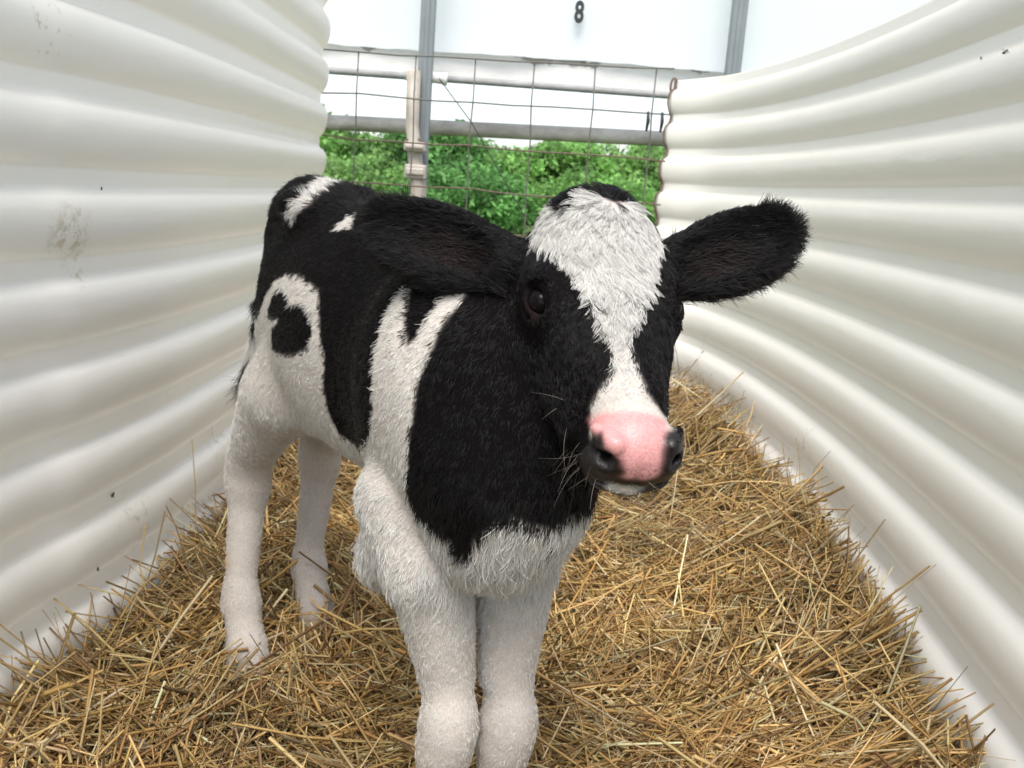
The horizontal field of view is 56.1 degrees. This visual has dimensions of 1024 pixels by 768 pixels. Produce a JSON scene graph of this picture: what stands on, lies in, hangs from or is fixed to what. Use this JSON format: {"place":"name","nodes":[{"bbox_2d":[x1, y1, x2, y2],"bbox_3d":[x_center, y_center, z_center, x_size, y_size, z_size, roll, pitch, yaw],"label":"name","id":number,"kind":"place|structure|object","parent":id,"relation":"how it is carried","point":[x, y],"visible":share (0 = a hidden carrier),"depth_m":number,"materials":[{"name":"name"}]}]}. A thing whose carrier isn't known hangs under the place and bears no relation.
{"place":"outdoors","nodes":[
{"label":"outdoors","id":0,"kind":"place"},
{"bbox_2d":[321,74,671,155],"label":"sky","id":1,"kind":"structure","parent":0,"point":[340,104],"materials":[{"name":"white"}]},
{"bbox_2d":[512,222,533,235],"bbox_3d":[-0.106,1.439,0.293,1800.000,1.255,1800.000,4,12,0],"label":"ground","id":2,"kind":"structure","parent":0,"point":[529,229],"depth_m":41.75,"materials":[{"name":"green plant"}]},
{"bbox_2d":[0,0,330,712],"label":"corrugated hutch wall","id":3,"kind":"structure","parent":2,"relation":"on","point":[185,135],"depth_m":1.50,"materials":[{"name":"white plastic"}]},
{"bbox_2d":[319,103,400,180],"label":"tree","id":4,"kind":"object","parent":2,"relation":"on","point":[339,147],"visible":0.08,"depth_m":54.33,"materials":[{"name":"green plant"}]},
{"bbox_2d":[322,145,408,195],"bbox_3d":[-5.826,-6.759,33.436,5.749,3.326,5.680,4,12,0],"label":"shrub","id":5,"kind":"object","parent":2,"relation":"on","point":[367,167],"visible":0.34,"depth_m":33.16,"materials":[{"name":"green plant"}]},
{"bbox_2d":[370,132,394,140],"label":"tree","id":6,"kind":"object","parent":2,"relation":"on","point":[389,137],"visible":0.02,"depth_m":71.93,"materials":[{"name":"green plant"}]},
{"bbox_2d":[404,68,447,197],"bbox_3d":[-0.426,-0.720,4.304,0.187,1.350,0.236,4,12,0],"label":"pipe stand","id":7,"kind":"object","parent":2,"relation":"on","point":[419,170],"visible":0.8,"depth_m":4.16,"materials":[{"name":"plastic"}]},
{"bbox_2d":[418,0,436,194],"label":"steel post","id":8,"kind":"object","parent":2,"relation":"on","point":[427,30],"depth_m":4.18,"materials":[{"name":"grey metal"}]},
{"bbox_2d":[439,78,530,227],"bbox_3d":[0.020,-0.722,4.283,0.770,1.188,0.012,5,12,2],"label":"brace wire","id":9,"kind":"object","parent":8,"relation":"attached to","point":[486,149],"visible":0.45,"depth_m":4.23,"materials":[{"name":"grey metal"}]},
{"bbox_2d":[323,0,929,71],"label":"plastic sheet","id":10,"kind":"object","parent":8,"relation":"attached to","point":[685,34],"visible":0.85,"depth_m":4.32,"materials":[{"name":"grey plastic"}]},
{"bbox_2d":[375,118,510,195],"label":"tree","id":11,"kind":"object","parent":2,"relation":"on","point":[458,153],"visible":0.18,"depth_m":57.25,"materials":[{"name":"green plant"}]},
{"bbox_2d":[379,153,546,234],"bbox_3d":[-1.460,-6.071,32.312,6.155,3.249,6.452,4,12,0],"label":"shrub","id":12,"kind":"object","parent":2,"relation":"on","point":[498,211],"visible":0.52,"depth_m":30.97,"materials":[{"name":"green plant"}]},
{"bbox_2d":[32,402,930,767],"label":"ground litter","id":13,"kind":"object","parent":2,"relation":"on","point":[690,444],"visible":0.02,"depth_m":2.44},
{"bbox_2d":[325,115,664,146],"bbox_3d":[0.489,-1.199,4.648,7.600,0.152,0.072,4,12,0],"label":"rail","id":14,"kind":"object","parent":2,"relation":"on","point":[501,130],"visible":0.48,"depth_m":4.62,"materials":[{"name":"grey metal"}]},
{"bbox_2d":[0,340,1015,767],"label":"straw bedding","id":15,"kind":"object","parent":2,"relation":"on","point":[824,676],"visible":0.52,"depth_m":1.48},
{"bbox_2d":[220,173,815,767],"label":"calf","id":16,"kind":"object","parent":15,"relation":"on","point":[482,403],"visible":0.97,"depth_m":0.89},
{"bbox_2d":[322,43,723,98],"bbox_3d":[0.504,-1.400,4.419,7.600,0.146,0.063,4,12,0],"label":"header board","id":17,"kind":"object","parent":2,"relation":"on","point":[608,80],"visible":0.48,"depth_m":4.40,"materials":[{"name":"white metal"}]},
{"bbox_2d":[478,141,650,222],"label":"tree","id":18,"kind":"object","parent":2,"relation":"on","point":[544,165],"visible":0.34,"depth_m":55.73,"materials":[{"name":"green plant"}]},
{"bbox_2d":[512,159,657,226],"bbox_3d":[2.885,-6.133,33.260,6.259,3.148,6.292,4,12,0],"label":"shrub","id":19,"kind":"object","parent":2,"relation":"on","point":[547,188],"visible":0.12,"depth_m":32.39,"materials":[{"name":"green plant"}]},
{"bbox_2d":[599,143,626,155],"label":"tree","id":20,"kind":"object","parent":2,"relation":"on","point":[612,148],"visible":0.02,"depth_m":70.98,"materials":[{"name":"green plant"}]},
{"bbox_2d":[600,145,664,217],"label":"tree","id":21,"kind":"object","parent":2,"relation":"on","point":[637,167],"visible":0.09,"depth_m":57.42,"materials":[{"name":"green plant"}]},
{"bbox_2d":[724,0,748,75],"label":"steel post","id":22,"kind":"object","parent":2,"relation":"on","point":[736,35],"visible":0.2,"depth_m":4.14,"materials":[{"name":"grey metal"}]},
{"bbox_2d":[654,0,1023,767],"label":"corrugated panel","id":23,"kind":"object","parent":2,"relation":"on","point":[872,350],"visible":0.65,"depth_m":1.78,"materials":[{"name":"white plastic"}]},
{"bbox_2d":[321,49,674,236],"bbox_3d":[-0.369,-0.591,3.489,1.784,1.171,0.024,5,12,6],"label":"wire panel","id":24,"kind":"object","parent":23,"relation":"attached to","point":[468,145],"visible":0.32,"depth_m":3.38,"materials":[{"name":"grey metal"}]},
{"bbox_2d":[645,111,649,131],"bbox_3d":[0.469,-0.906,3.315,0.012,0.068,0.015,-1,13,-24],"label":"strap","id":25,"kind":"object","parent":24,"relation":"hanging from","point":[647,120],"visible":1,"depth_m":3.31,"materials":[{"name":"black rubber"}]},
{"bbox_2d":[659,112,663,131],"bbox_3d":[0.517,-0.902,3.310,0.012,0.068,0.015,-1,13,-24],"label":"strap","id":26,"kind":"object","parent":24,"relation":"hanging from","point":[661,121],"visible":1,"depth_m":3.30,"materials":[{"name":"black rubber"}]}
]}

